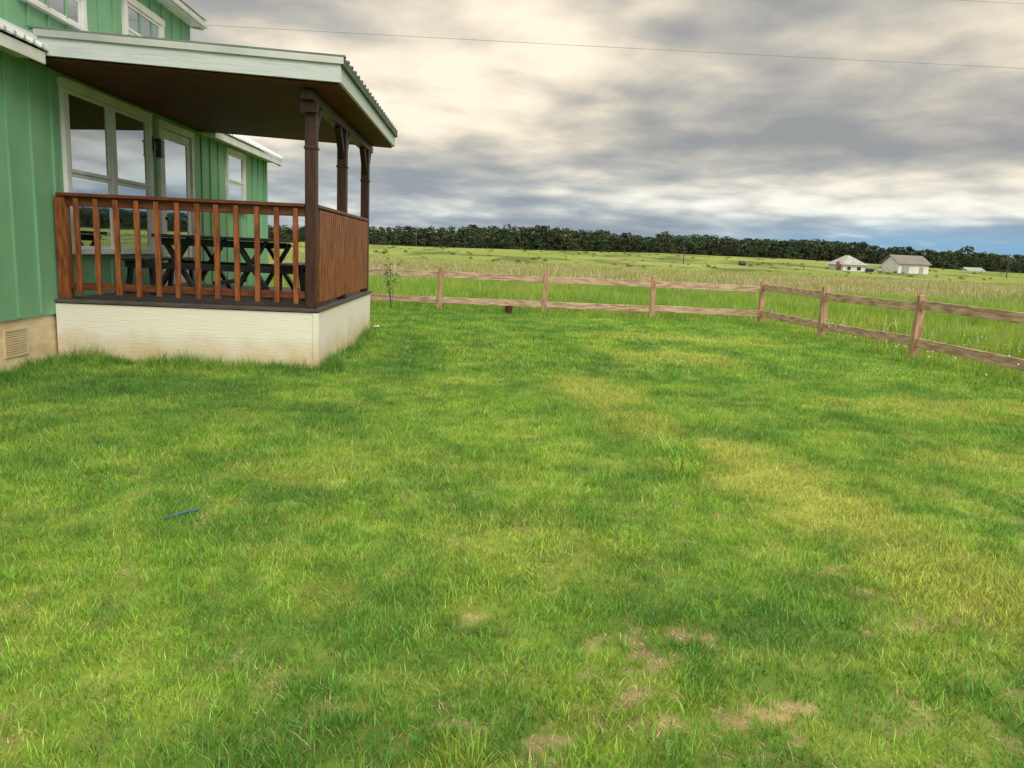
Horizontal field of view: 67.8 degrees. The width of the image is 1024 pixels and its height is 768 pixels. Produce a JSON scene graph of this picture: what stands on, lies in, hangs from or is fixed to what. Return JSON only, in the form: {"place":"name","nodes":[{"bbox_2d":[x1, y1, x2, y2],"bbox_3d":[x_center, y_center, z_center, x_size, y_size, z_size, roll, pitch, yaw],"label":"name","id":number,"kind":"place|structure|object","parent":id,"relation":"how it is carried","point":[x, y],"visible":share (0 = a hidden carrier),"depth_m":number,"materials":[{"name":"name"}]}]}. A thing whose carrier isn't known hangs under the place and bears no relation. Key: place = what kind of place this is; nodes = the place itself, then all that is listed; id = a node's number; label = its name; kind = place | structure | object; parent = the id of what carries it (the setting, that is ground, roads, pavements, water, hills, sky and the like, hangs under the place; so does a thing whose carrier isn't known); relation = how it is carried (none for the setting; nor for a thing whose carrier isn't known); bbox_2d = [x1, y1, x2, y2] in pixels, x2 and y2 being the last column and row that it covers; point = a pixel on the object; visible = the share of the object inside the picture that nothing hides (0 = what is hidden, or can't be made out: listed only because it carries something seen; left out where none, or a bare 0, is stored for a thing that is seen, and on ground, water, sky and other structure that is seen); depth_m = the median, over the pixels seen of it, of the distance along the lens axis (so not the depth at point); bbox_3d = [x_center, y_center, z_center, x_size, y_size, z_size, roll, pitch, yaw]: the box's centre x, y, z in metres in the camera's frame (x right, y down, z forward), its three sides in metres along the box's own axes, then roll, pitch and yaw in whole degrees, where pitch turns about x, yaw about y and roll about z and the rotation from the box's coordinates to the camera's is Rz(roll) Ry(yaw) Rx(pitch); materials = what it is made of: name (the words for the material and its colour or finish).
{"place":"outdoors","nodes":[
{"label":"outdoors","id":0,"kind":"place"},
{"bbox_2d":[0,242,1023,767],"bbox_3d":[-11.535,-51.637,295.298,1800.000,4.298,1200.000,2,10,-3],"label":"ground","id":1,"kind":"structure","parent":0,"point":[544,734],"depth_m":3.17,"materials":[{"name":"green plant"}]},
{"bbox_2d":[0,0,283,371],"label":"green farmhouse","id":2,"kind":"object","parent":1,"relation":"on","point":[59,132],"visible":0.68,"depth_m":9.05,"materials":[{"name":"paint"}]},
{"bbox_2d":[21,0,87,30],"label":"loft window frame","id":3,"kind":"structure","parent":2,"relation":"in","point":[82,7],"depth_m":9.13,"materials":[{"name":"white paint"}]},
{"bbox_2d":[38,0,78,22],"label":"loft window glass","id":4,"kind":"structure","parent":2,"relation":"in","point":[58,5],"depth_m":9.11,"materials":[{"name":"black"}]},
{"bbox_2d":[57,76,154,253],"bbox_3d":[-5.006,-2.606,9.590,0.085,1.912,2.340,2,10,-3],"label":"living window frame","id":5,"kind":"structure","parent":2,"relation":"in","point":[111,105],"depth_m":9.43,"materials":[{"name":"white paint"}]},
{"bbox_2d":[68,94,148,246],"bbox_3d":[-5.038,-2.584,9.593,0.012,1.677,1.992,2,10,-3],"label":"living window glass","id":6,"kind":"structure","parent":2,"relation":"in","point":[88,133],"depth_m":9.37,"materials":[{"name":"black"}]},
{"bbox_2d":[121,0,164,37],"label":"loft window frame","id":7,"kind":"structure","parent":2,"relation":"in","point":[135,5],"depth_m":10.94,"materials":[{"name":"white paint"}]},
{"bbox_2d":[128,7,157,37],"bbox_3d":[-5.432,-5.084,11.221,0.012,0.617,1.062,2,10,-3],"label":"loft window glass","id":8,"kind":"structure","parent":2,"relation":"in","point":[133,19],"depth_m":11.13,"materials":[{"name":"black"}]},
{"bbox_2d":[155,118,194,285],"bbox_3d":[-5.105,-2.712,11.640,0.066,2.360,1.360,2,10,-3],"label":"entry door","id":9,"kind":"structure","parent":2,"relation":"in","point":[162,134],"depth_m":11.42,"materials":[{"name":"white paint"}]},
{"bbox_2d":[224,146,245,200],"bbox_3d":[-5.177,-3.812,14.321,0.085,1.112,1.160,2,10,-3],"label":"bedroom window frame","id":10,"kind":"structure","parent":2,"relation":"in","point":[228,151],"depth_m":14.13,"materials":[{"name":"white paint"}]},
{"bbox_2d":[229,155,242,200],"bbox_3d":[-5.208,-3.800,14.322,0.012,0.897,0.852,2,10,-3],"label":"bedroom window glass","id":11,"kind":"structure","parent":2,"relation":"in","point":[235,164],"depth_m":14.32,"materials":[{"name":"black"}]},
{"bbox_2d":[164,509,198,518],"bbox_3d":[-1.673,0.657,3.857,0.174,0.028,0.024,-6,13,-42],"label":"blue hose scrap","id":12,"kind":"object","parent":1,"relation":"on","point":[187,511],"visible":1,"depth_m":3.85,"materials":[{"name":"plastic"}]},
{"bbox_2d":[25,25,397,367],"bbox_3d":[-3.471,-2.088,10.329,3.235,3.716,4.920,2,10,-3],"label":"covered porch","id":13,"kind":"object","parent":1,"relation":"on","point":[311,99],"visible":0.97,"depth_m":8.50,"materials":[{"name":"brown wood"}]},
{"bbox_2d":[121,233,304,300],"bbox_3d":[-3.760,-1.573,10.169,2.249,0.762,1.750,2,10,-3],"label":"picnic table","id":14,"kind":"object","parent":13,"relation":"on","point":[246,268],"visible":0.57,"depth_m":9.52,"materials":[{"name":"black paint"}]},
{"bbox_2d":[380,255,402,308],"bbox_3d":[-2.743,-2.263,17.143,0.522,1.319,0.518,2,10,-3],"label":"young sapling","id":15,"kind":"object","parent":1,"relation":"on","point":[390,281],"visible":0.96,"depth_m":17.13,"materials":[{"name":"green plant"}]},
{"bbox_2d":[505,306,512,314],"bbox_3d":[-0.073,-1.695,17.529,0.175,0.200,0.180,2,10,-3],"label":"maroon bucket","id":16,"kind":"object","parent":1,"relation":"on","point":[508,309],"visible":0.88,"depth_m":17.46,"materials":[{"name":"plastic"}]},
{"bbox_2d":[369,267,1023,370],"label":"wooden rail fence","id":17,"kind":"object","parent":1,"relation":"on","point":[914,341],"visible":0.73,"depth_m":17.57,"materials":[{"name":"brown wood"}]},
{"bbox_2d":[427,294,1019,374],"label":"white wildflowers","id":18,"kind":"object","parent":1,"relation":"on","point":[791,323],"visible":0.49,"depth_m":15.57,"materials":[{"name":"plant"}]},
{"bbox_2d":[738,261,745,265],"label":"hay bale","id":19,"kind":"object","parent":1,"relation":"on","point":[742,263],"visible":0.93,"depth_m":154.54,"materials":[{"name":"brown plant"}]},
{"bbox_2d":[826,255,878,271],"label":"white farmhouse","id":20,"kind":"object","parent":1,"relation":"on","point":[847,263],"visible":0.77,"depth_m":161.75,"materials":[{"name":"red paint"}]},
{"bbox_2d":[847,267,873,271],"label":"windows","id":21,"kind":"structure","parent":20,"relation":"in","point":[848,268],"depth_m":161.09,"materials":[{"name":"black glass"}]},
{"bbox_2d":[879,255,931,273],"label":"white barn","id":22,"kind":"structure","parent":1,"relation":"on","point":[908,264],"depth_m":162.16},
{"bbox_2d":[902,266,923,273],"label":"barn doors","id":23,"kind":"structure","parent":22,"relation":"in","point":[905,269],"depth_m":161.53,"materials":[{"name":"white wood"}]},
{"bbox_2d":[958,267,985,271],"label":"cottage","id":24,"kind":"structure","parent":1,"relation":"on","point":[971,269],"depth_m":211.69,"materials":[{"name":"white metal"}]},
{"bbox_2d":[184,0,1023,260],"label":"sky","id":25,"kind":"structure","parent":0,"point":[643,141],"materials":[{"name":"grey"}]},
{"bbox_2d":[210,0,1023,68],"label":"power line","id":26,"kind":"object","parent":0,"point":[634,48],"visible":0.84,"depth_m":29.42,"materials":[{"name":"grey metal"}]},
{"bbox_2d":[268,250,1023,379],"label":"meadow grass","id":27,"kind":"structure","parent":0,"point":[1009,296],"depth_m":25.72,"materials":[{"name":"green plant"}]}
]}

